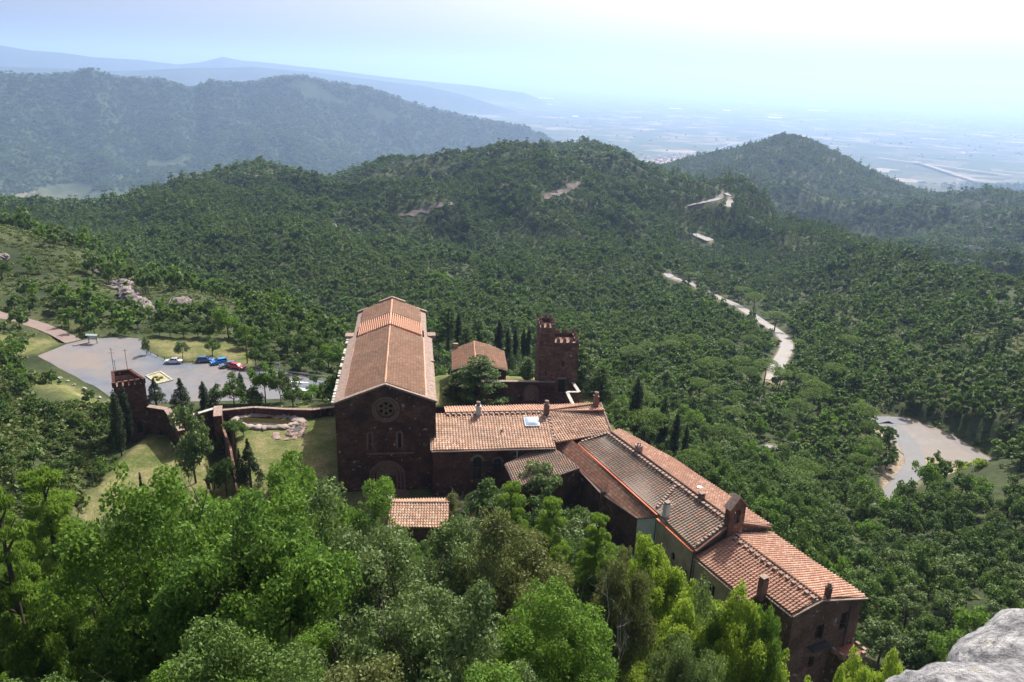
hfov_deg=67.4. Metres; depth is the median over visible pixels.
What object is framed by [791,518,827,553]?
holm oak
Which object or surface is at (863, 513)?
holm oak
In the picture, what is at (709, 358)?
umbrella pine
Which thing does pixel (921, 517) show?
holm oak
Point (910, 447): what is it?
road
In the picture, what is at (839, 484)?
holm oak
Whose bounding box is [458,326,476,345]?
cedar
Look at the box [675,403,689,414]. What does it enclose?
green tree
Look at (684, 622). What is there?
lime tree
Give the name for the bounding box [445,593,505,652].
holm oak
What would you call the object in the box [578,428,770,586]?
monastery wing
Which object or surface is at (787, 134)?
town walls
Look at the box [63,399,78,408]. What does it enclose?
scrub bush
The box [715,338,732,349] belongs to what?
umbrella pine
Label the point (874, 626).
grey oak
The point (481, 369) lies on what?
cedar
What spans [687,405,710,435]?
holm oak
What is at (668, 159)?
town roofs
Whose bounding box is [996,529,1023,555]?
holm oak
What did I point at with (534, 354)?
pine
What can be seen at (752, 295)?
pine
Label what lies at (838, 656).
terrace
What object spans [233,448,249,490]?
conifer
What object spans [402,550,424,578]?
green oak
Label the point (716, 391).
umbrella pine
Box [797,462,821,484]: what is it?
umbrella pine
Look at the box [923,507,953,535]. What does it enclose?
holm oak
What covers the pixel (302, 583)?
green oak
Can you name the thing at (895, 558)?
grey oak
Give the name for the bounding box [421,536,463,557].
green oak
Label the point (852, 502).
holm oak
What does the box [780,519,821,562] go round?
holm oak
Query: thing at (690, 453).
umbrella pine
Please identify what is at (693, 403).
pine
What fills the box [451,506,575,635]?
olive oak
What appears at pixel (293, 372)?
guard rail
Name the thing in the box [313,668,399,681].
green oak
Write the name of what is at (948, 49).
sky
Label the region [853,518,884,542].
green tree
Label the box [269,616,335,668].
green oak
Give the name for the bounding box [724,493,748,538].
bell gable
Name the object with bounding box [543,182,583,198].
scree slope
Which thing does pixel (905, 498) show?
holm oak
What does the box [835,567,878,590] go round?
holm oak
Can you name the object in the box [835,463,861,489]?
holm oak
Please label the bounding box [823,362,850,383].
umbrella pine
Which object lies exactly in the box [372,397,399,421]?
rose window
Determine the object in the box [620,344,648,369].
umbrella pine
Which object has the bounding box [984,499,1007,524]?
holm oak
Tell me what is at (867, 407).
umbrella pine
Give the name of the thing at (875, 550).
holm oak
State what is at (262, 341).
green tree
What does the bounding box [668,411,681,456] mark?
cypress
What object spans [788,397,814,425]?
umbrella pine
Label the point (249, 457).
conifer
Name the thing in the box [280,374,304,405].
holm oak
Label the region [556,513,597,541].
grey oak
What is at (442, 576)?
grey oak
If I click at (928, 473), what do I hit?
green tree
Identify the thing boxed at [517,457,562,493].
grey oak
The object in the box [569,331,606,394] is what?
cedar
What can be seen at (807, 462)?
umbrella pine
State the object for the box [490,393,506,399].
bush
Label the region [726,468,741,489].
holm oak
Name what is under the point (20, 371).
green tree
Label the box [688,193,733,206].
road
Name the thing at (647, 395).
umbrella pine
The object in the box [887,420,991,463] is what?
gravel layby
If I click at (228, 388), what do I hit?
tree
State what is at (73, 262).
scrub bush
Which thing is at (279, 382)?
tree
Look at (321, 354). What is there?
green tree
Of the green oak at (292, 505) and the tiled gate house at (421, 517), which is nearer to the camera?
the green oak at (292, 505)
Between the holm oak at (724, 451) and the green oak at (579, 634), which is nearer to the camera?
the green oak at (579, 634)
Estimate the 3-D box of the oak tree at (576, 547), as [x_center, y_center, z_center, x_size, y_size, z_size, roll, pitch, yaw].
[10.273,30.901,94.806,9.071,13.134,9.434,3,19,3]
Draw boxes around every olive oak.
[318,637,404,681]
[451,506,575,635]
[572,591,623,621]
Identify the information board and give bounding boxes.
[85,334,98,342]
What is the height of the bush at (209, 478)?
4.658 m
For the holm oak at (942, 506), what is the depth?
174.35 m
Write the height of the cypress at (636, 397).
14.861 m
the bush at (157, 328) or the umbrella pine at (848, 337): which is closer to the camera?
the bush at (157, 328)
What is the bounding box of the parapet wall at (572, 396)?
[565,382,580,403]
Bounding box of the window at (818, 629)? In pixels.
[814,625,821,638]
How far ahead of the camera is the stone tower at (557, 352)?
164.76 m
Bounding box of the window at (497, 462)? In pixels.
[493,459,501,469]
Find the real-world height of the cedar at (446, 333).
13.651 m
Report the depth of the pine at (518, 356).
276.88 m
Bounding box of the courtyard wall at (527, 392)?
[475,380,554,405]
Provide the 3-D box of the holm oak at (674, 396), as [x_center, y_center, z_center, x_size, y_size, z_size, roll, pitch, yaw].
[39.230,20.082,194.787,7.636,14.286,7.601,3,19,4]
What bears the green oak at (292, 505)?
on the ground
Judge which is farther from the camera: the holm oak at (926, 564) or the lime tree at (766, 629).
the holm oak at (926, 564)
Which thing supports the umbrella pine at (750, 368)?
on the ground
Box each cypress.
[108,390,125,455]
[118,384,134,443]
[198,381,208,408]
[237,372,243,396]
[454,313,462,342]
[494,319,504,349]
[504,328,511,360]
[512,328,518,355]
[520,328,526,358]
[525,326,531,356]
[628,375,645,435]
[655,398,669,450]
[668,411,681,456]
[680,424,689,458]
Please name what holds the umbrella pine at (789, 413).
on the ground
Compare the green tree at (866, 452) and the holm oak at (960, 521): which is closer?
the holm oak at (960, 521)
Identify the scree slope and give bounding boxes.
[399,202,452,216]
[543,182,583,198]
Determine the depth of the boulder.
4.50 m
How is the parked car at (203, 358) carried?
on the car park
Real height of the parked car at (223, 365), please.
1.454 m
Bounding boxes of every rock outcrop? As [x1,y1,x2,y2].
[0,253,9,260]
[91,268,113,274]
[106,278,134,289]
[115,285,142,299]
[125,294,151,304]
[142,303,156,314]
[167,296,191,304]
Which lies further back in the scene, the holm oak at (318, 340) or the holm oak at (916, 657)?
the holm oak at (318, 340)
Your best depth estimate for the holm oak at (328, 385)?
164.38 m
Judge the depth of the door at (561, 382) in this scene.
166.68 m
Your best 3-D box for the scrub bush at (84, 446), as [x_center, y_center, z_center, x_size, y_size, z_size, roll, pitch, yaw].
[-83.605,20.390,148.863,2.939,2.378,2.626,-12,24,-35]
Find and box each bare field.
[876,157,1007,174]
[914,161,976,179]
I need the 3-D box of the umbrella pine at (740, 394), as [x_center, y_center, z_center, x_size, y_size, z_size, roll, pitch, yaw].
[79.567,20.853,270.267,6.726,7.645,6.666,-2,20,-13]
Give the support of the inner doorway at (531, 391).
in the courtyard wall at (527, 392)
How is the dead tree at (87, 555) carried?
on the ground
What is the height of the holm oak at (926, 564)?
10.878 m
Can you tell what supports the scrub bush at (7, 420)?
on the ground
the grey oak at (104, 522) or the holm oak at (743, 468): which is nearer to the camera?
the grey oak at (104, 522)
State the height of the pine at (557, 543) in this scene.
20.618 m
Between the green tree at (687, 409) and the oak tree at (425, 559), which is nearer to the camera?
the oak tree at (425, 559)
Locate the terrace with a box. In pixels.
[822,637,866,681]
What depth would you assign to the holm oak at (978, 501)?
178.32 m
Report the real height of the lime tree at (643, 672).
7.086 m
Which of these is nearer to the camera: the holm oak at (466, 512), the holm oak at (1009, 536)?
the holm oak at (466, 512)
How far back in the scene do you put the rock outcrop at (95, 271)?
286.38 m
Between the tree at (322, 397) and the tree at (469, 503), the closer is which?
the tree at (469, 503)
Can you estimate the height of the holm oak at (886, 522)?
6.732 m
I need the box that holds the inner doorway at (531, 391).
[525,387,535,400]
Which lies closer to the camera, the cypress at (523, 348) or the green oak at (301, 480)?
the green oak at (301, 480)
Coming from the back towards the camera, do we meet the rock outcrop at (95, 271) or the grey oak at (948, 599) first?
the rock outcrop at (95, 271)
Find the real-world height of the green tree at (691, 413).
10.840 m
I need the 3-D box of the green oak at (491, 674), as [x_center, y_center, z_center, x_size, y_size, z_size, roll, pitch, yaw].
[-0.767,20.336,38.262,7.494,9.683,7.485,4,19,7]
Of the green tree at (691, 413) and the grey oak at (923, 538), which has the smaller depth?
the grey oak at (923, 538)
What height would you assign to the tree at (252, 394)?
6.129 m
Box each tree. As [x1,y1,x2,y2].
[0,338,27,357]
[3,362,15,369]
[14,367,27,378]
[72,463,106,628]
[141,336,149,352]
[167,403,213,482]
[173,341,190,358]
[203,334,220,355]
[206,382,226,405]
[209,456,235,497]
[211,306,240,338]
[220,371,246,403]
[232,324,258,345]
[238,385,265,405]
[246,347,263,365]
[246,361,277,402]
[251,333,270,348]
[253,345,280,363]
[268,368,290,400]
[288,352,311,370]
[298,383,321,400]
[306,352,326,372]
[309,373,318,383]
[315,343,336,366]
[316,387,331,400]
[325,345,346,365]
[414,553,436,575]
[445,490,466,519]
[451,486,481,542]
[464,490,488,515]
[484,486,505,502]
[564,535,616,580]
[580,548,632,676]
[582,363,599,388]
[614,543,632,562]
[615,638,662,681]
[619,395,630,402]
[619,659,661,681]
[622,531,688,638]
[646,578,742,676]
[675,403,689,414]
[682,408,706,426]
[691,579,789,681]
[740,439,769,454]
[744,602,782,681]
[746,417,768,439]
[748,458,771,474]
[748,494,786,522]
[763,452,783,469]
[785,430,802,442]
[803,657,850,681]
[819,555,854,574]
[841,629,904,681]
[850,544,876,568]
[852,444,877,467]
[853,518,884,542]
[855,474,884,498]
[878,494,918,528]
[911,460,943,489]
[926,625,966,661]
[952,605,990,633]
[954,457,987,471]
[969,476,995,493]
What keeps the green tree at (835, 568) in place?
on the ground
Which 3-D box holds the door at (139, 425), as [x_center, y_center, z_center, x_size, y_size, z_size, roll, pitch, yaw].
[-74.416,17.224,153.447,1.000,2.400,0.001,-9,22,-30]
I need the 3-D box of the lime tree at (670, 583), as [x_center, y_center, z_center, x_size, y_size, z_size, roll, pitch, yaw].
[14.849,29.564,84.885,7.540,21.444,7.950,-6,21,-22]
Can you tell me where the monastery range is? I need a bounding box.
[430,391,611,496]
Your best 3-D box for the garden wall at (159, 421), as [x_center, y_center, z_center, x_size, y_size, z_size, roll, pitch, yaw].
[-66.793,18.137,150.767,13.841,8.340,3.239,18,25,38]
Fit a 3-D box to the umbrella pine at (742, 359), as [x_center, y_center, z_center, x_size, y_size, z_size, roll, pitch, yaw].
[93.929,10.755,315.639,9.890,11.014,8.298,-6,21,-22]
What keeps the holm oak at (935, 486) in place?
on the ground
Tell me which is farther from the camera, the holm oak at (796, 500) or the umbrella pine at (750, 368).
the umbrella pine at (750, 368)
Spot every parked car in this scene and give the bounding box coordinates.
[164,357,182,363]
[196,355,213,362]
[210,357,227,365]
[219,360,235,368]
[228,361,246,369]
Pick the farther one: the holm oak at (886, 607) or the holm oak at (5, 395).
the holm oak at (5, 395)
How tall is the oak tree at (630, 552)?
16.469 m
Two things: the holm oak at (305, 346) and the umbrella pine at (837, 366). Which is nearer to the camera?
the holm oak at (305, 346)
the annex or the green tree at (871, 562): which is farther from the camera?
the green tree at (871, 562)
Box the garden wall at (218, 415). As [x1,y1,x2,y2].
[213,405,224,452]
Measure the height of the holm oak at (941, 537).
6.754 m
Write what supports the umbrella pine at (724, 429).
on the ground
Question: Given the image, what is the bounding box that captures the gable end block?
[693,531,867,681]
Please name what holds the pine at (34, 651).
on the ground
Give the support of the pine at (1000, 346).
on the ground
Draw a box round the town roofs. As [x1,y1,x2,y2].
[540,115,1022,163]
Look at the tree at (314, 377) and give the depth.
187.62 m
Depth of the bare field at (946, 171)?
5647.90 m
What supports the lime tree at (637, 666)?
on the ground
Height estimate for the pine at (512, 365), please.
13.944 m
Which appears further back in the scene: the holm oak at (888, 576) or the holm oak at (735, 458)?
the holm oak at (735, 458)
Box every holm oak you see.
[0,391,12,401]
[3,671,83,681]
[42,422,57,431]
[47,459,69,471]
[64,403,84,423]
[85,655,209,681]
[89,459,108,478]
[104,431,117,441]
[165,611,329,681]
[256,320,279,344]
[275,328,296,354]
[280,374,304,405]
[294,334,316,353]
[297,327,311,342]
[307,331,328,351]
[318,369,341,396]
[321,603,373,667]
[328,331,344,352]
[443,506,471,535]
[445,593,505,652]
[464,477,528,534]
[521,505,569,534]
[527,485,562,511]
[566,504,594,528]
[603,400,628,426]
[606,400,634,428]
[627,408,658,432]
[635,410,658,445]
[653,391,680,425]
[656,443,674,458]
[663,425,678,450]
[669,413,684,440]
[676,444,707,457]
[677,406,693,421]
[677,455,685,464]
[679,424,695,445]
[685,457,700,474]
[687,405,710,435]
[689,430,701,442]
[695,439,719,447]
[697,446,716,476]
[702,460,736,490]
[704,445,728,467]
[708,427,724,439]
[709,445,732,463]
[717,435,739,450]
[721,478,732,491]
[722,471,739,494]
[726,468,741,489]
[728,447,747,466]
[730,460,757,479]
[733,441,753,459]
[735,472,761,496]
[735,477,770,499]
[744,455,773,476]
[744,474,773,495]
[744,494,770,518]
[747,448,770,463]
[757,463,781,492]
[764,480,789,498]
[764,503,798,532]
[765,489,804,520]
[767,462,792,483]
[767,515,794,540]
[769,430,793,463]
[769,452,783,470]
[777,444,790,470]
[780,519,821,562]
[781,479,814,506]
[784,455,809,474]
[789,450,811,461]
[789,505,827,528]
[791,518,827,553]
[798,486,835,500]
[799,524,826,551]
[801,493,832,526]
[803,490,835,514]
[809,457,836,486]
[813,544,839,565]
[818,521,851,549]
[820,479,836,490]
[826,498,845,510]
[826,539,874,570]
[827,514,853,536]
[829,485,843,500]
[831,533,858,546]
[832,467,856,499]
[834,537,869,568]
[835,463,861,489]
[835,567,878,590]
[846,466,877,502]
[846,492,871,515]
[846,578,874,614]
[851,492,886,523]
[853,627,865,649]
[861,541,893,569]
[861,577,902,628]
[863,568,897,606]
[869,561,926,593]
[870,517,891,540]
[870,528,908,546]
[870,536,908,560]
[875,497,902,514]
[885,502,924,533]
[892,477,920,505]
[894,626,946,669]
[895,495,916,506]
[903,540,942,584]
[905,614,938,650]
[910,505,927,526]
[913,572,934,595]
[913,596,946,635]
[917,478,954,513]
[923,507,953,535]
[925,480,953,492]
[925,489,955,507]
[928,542,946,563]
[930,573,972,603]
[932,523,954,546]
[935,503,959,529]
[940,535,986,568]
[950,460,976,492]
[950,500,977,529]
[952,475,988,513]
[952,525,983,551]
[953,499,976,518]
[960,521,994,553]
[966,555,990,578]
[975,550,1011,596]
[976,488,994,506]
[980,537,1023,560]
[983,578,1023,608]
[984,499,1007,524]
[986,551,1007,571]
[988,515,1009,539]
[993,519,1022,542]
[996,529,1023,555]
[998,494,1016,516]
[1001,475,1023,500]
[1008,497,1023,524]
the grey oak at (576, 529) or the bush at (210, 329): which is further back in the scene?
the bush at (210, 329)
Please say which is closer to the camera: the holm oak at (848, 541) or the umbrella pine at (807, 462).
the holm oak at (848, 541)
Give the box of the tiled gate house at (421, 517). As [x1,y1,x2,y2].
[385,494,448,543]
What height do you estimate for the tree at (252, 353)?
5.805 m
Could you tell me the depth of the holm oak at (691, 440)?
188.52 m
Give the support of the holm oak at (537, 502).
on the ground
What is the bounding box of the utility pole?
[241,325,247,362]
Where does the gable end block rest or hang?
on the ground
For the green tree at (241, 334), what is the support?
on the ground
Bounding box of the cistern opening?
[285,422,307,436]
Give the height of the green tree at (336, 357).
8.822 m
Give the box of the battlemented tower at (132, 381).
[111,369,149,443]
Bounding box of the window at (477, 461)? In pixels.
[473,457,481,478]
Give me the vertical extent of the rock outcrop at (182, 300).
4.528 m
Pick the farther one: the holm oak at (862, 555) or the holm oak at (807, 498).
the holm oak at (807, 498)
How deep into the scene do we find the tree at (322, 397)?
174.63 m
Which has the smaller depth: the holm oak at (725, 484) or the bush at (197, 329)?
the holm oak at (725, 484)
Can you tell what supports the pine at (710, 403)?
on the ground
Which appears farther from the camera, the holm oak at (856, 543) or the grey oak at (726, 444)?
the grey oak at (726, 444)
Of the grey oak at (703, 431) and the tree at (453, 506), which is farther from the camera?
the grey oak at (703, 431)
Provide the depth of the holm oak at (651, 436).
172.40 m
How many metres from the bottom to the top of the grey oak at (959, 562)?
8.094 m
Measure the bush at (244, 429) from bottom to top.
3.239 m
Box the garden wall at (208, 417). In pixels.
[179,408,215,446]
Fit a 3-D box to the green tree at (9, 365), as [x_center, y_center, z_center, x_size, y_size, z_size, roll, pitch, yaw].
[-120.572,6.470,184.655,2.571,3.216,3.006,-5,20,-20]
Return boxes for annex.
[504,449,579,512]
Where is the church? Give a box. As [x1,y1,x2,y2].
[331,296,437,496]
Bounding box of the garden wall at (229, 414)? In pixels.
[223,406,334,438]
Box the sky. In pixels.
[0,0,1023,101]
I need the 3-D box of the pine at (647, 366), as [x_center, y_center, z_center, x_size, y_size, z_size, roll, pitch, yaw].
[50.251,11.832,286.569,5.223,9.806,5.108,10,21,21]
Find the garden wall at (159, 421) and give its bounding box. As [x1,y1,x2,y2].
[146,405,184,453]
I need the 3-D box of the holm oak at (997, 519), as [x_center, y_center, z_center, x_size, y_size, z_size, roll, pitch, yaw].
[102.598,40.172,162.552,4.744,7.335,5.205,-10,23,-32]
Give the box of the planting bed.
[145,371,172,383]
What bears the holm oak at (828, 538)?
on the ground
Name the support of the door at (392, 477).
in the church
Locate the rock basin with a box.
[231,413,306,430]
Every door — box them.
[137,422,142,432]
[379,475,395,487]
[558,379,564,391]
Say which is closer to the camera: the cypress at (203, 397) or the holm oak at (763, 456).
the cypress at (203, 397)
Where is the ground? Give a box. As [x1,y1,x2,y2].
[0,45,1023,681]
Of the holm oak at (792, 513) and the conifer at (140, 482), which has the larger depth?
the holm oak at (792, 513)
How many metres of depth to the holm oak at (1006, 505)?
173.93 m
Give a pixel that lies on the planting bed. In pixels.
(159, 377)
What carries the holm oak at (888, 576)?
on the ground
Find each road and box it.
[237,368,325,387]
[664,272,792,379]
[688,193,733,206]
[690,233,712,240]
[872,416,925,506]
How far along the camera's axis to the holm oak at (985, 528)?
151.95 m
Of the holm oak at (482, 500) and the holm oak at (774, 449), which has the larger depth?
the holm oak at (774, 449)
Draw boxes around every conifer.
[138,472,154,586]
[147,378,167,405]
[168,378,194,410]
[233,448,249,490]
[239,438,264,488]
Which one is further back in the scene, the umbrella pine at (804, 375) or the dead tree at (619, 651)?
the umbrella pine at (804, 375)
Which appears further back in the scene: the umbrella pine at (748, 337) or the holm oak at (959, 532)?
the umbrella pine at (748, 337)
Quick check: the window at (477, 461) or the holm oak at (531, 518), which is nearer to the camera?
the holm oak at (531, 518)
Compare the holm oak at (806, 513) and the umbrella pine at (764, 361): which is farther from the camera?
the umbrella pine at (764, 361)
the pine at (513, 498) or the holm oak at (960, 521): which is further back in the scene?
the holm oak at (960, 521)
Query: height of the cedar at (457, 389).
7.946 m
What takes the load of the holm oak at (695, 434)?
on the ground
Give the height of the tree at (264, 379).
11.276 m
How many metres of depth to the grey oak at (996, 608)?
120.28 m
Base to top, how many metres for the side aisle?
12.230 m
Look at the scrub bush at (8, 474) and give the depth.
124.53 m
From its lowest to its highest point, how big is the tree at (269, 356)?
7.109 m
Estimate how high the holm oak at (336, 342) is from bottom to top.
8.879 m
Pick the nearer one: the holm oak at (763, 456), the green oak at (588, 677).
the green oak at (588, 677)
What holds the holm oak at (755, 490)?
on the ground
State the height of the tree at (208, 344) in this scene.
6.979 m
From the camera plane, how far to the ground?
4159.25 m
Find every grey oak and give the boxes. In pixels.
[95,514,120,534]
[282,474,432,674]
[322,574,503,681]
[365,513,378,533]
[403,568,424,587]
[411,514,517,611]
[510,658,538,681]
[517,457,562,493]
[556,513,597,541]
[586,533,658,681]
[642,571,728,681]
[681,423,694,434]
[694,424,711,443]
[714,436,723,442]
[715,438,738,457]
[740,431,760,445]
[827,503,850,523]
[832,462,850,486]
[860,614,914,663]
[872,545,918,572]
[886,581,931,623]
[907,532,934,548]
[931,589,967,619]
[933,551,978,586]
[977,599,1008,620]
[991,560,1023,582]
[1018,580,1023,597]
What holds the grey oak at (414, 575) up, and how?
on the ground
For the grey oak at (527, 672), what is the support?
on the ground
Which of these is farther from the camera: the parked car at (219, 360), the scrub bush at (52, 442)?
the parked car at (219, 360)
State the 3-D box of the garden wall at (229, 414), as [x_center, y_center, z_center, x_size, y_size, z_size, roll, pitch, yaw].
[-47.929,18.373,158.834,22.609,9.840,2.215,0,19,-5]
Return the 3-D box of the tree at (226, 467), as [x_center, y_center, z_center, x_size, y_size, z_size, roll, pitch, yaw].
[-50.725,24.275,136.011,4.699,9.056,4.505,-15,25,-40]
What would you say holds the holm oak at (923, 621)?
on the ground
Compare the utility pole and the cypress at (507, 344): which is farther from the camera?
the cypress at (507, 344)
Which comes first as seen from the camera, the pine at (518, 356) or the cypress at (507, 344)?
the cypress at (507, 344)
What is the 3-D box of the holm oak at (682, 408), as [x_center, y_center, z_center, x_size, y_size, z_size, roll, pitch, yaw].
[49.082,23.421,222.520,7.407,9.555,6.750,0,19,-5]
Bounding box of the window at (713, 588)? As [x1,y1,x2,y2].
[709,584,714,596]
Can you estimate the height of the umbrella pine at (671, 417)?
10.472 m
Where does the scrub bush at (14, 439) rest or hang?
on the ground
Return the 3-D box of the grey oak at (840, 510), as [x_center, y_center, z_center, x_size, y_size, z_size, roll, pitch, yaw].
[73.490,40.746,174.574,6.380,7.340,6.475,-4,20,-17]
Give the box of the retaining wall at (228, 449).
[222,427,238,494]
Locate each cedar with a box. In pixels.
[432,304,463,350]
[439,354,514,405]
[442,372,470,405]
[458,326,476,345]
[468,317,494,344]
[514,357,534,379]
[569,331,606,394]
[588,364,620,405]
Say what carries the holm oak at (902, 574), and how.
on the ground
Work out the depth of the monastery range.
131.29 m
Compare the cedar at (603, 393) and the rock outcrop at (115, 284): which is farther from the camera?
the rock outcrop at (115, 284)
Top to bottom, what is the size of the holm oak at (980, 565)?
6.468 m
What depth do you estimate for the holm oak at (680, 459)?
148.13 m
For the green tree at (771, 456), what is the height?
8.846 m
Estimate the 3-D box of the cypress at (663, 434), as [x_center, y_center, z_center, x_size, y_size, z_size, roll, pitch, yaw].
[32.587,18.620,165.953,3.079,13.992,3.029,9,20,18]
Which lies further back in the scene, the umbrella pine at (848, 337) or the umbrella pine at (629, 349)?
the umbrella pine at (848, 337)
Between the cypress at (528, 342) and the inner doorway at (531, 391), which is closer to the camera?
the inner doorway at (531, 391)
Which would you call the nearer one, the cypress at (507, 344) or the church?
the church
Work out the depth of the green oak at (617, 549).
107.73 m
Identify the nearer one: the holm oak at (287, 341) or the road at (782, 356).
the holm oak at (287, 341)
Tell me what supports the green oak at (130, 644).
on the ground
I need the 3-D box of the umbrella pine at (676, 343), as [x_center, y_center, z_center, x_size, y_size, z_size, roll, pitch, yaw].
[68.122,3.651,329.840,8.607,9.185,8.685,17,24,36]
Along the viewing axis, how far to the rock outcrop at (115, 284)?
277.95 m
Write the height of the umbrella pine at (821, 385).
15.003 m
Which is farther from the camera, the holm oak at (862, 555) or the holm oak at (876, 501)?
the holm oak at (876, 501)
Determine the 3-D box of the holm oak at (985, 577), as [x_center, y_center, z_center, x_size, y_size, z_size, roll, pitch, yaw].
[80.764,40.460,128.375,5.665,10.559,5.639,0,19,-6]
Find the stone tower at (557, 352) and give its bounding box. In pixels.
[535,313,578,404]
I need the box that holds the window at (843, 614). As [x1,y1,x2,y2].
[839,612,845,627]
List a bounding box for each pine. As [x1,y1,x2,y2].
[0,485,91,681]
[5,463,130,667]
[492,480,528,564]
[506,347,517,370]
[510,348,525,368]
[517,495,580,598]
[529,348,535,368]
[569,512,615,603]
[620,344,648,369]
[623,405,669,441]
[628,389,658,402]
[631,382,649,388]
[638,341,658,350]
[640,360,652,379]
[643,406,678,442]
[662,339,680,356]
[665,335,682,346]
[674,447,714,470]
[683,271,697,285]
[685,334,702,348]
[688,397,698,412]
[690,375,712,397]
[696,391,720,423]
[697,356,725,377]
[703,387,722,400]
[707,422,745,440]
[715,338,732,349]
[721,405,746,419]
[730,390,748,402]
[733,355,751,370]
[734,286,751,303]
[735,366,758,380]
[740,369,761,382]
[741,331,761,352]
[744,289,766,315]
[753,356,780,384]
[762,311,790,331]
[767,366,792,391]
[776,466,819,488]
[780,408,802,430]
[785,455,826,476]
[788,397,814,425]
[791,338,808,352]
[796,373,817,387]
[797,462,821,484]
[798,385,830,413]
[803,379,831,412]
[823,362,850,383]
[837,334,864,352]
[846,453,873,466]
[851,402,879,416]
[855,435,887,466]
[858,420,878,435]
[875,426,898,457]
[968,343,983,357]
[988,327,1013,357]
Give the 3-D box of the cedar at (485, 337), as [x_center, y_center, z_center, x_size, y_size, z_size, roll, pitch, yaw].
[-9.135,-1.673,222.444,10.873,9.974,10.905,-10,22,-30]
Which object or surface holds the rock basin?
on the ground
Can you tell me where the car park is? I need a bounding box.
[38,337,318,402]
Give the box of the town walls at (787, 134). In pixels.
[541,115,1021,163]
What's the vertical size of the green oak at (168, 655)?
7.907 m
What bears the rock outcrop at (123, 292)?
on the ground
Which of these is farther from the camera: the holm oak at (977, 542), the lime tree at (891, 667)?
the holm oak at (977, 542)
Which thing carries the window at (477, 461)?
in the monastery range
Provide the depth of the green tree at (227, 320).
219.72 m
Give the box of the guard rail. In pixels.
[254,366,325,378]
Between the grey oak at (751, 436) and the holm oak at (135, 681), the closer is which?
the holm oak at (135, 681)
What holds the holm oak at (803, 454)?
on the ground
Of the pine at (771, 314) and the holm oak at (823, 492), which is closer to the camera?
the holm oak at (823, 492)
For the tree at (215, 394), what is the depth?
170.20 m
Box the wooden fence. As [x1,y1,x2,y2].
[150,352,194,363]
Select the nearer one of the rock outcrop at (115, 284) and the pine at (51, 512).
the pine at (51, 512)
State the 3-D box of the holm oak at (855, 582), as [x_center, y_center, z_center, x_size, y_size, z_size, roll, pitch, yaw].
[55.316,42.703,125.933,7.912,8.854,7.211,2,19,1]
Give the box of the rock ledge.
[270,416,307,440]
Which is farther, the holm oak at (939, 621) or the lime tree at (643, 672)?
the holm oak at (939, 621)
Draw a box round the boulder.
[885,608,1023,681]
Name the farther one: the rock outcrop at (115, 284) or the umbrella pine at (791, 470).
the rock outcrop at (115, 284)
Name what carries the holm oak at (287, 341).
on the ground
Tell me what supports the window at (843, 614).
in the gable end block
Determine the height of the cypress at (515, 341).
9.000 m
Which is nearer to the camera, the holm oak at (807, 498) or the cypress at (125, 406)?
the cypress at (125, 406)
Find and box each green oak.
[0,563,6,574]
[32,461,259,681]
[62,663,115,680]
[83,670,126,681]
[140,652,215,681]
[144,482,321,621]
[147,469,364,681]
[147,648,282,681]
[221,449,350,555]
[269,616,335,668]
[273,619,337,672]
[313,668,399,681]
[325,475,396,559]
[362,514,381,528]
[398,539,430,578]
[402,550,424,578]
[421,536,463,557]
[463,659,526,681]
[481,646,559,681]
[483,569,620,681]
[559,667,616,681]
[593,539,634,559]
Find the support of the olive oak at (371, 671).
on the ground
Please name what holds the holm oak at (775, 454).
on the ground
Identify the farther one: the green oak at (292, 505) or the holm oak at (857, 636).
the holm oak at (857, 636)
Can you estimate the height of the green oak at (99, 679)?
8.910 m
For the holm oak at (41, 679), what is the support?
on the ground
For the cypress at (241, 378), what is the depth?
175.68 m
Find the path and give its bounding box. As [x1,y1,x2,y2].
[0,311,87,344]
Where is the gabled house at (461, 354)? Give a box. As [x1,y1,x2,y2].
[451,340,507,394]
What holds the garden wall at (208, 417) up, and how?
on the ground
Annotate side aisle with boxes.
[555,440,658,562]
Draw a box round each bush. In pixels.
[0,453,17,467]
[0,466,22,485]
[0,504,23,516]
[2,411,18,423]
[2,435,27,447]
[11,407,20,412]
[34,269,41,275]
[40,437,65,451]
[61,481,79,491]
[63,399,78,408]
[64,407,75,416]
[67,261,77,266]
[76,441,88,449]
[78,458,94,470]
[82,452,89,459]
[143,328,153,333]
[148,316,164,335]
[161,322,176,336]
[172,322,193,336]
[183,323,207,337]
[200,319,215,334]
[205,467,222,489]
[210,436,223,455]
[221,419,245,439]
[240,423,247,435]
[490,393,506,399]
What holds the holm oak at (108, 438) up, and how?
on the ground
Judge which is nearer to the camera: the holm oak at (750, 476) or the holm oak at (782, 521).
the holm oak at (782, 521)
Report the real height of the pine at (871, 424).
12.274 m
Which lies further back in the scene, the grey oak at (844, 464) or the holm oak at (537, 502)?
the grey oak at (844, 464)
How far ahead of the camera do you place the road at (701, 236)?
803.75 m
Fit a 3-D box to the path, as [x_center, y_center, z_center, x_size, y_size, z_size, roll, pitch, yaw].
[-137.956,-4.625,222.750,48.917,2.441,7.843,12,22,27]
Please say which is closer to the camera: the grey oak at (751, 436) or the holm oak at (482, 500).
the holm oak at (482, 500)
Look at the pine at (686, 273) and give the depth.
568.67 m
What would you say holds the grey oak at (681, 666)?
on the ground
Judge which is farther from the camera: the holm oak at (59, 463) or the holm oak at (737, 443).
the holm oak at (737, 443)
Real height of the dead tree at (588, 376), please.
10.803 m

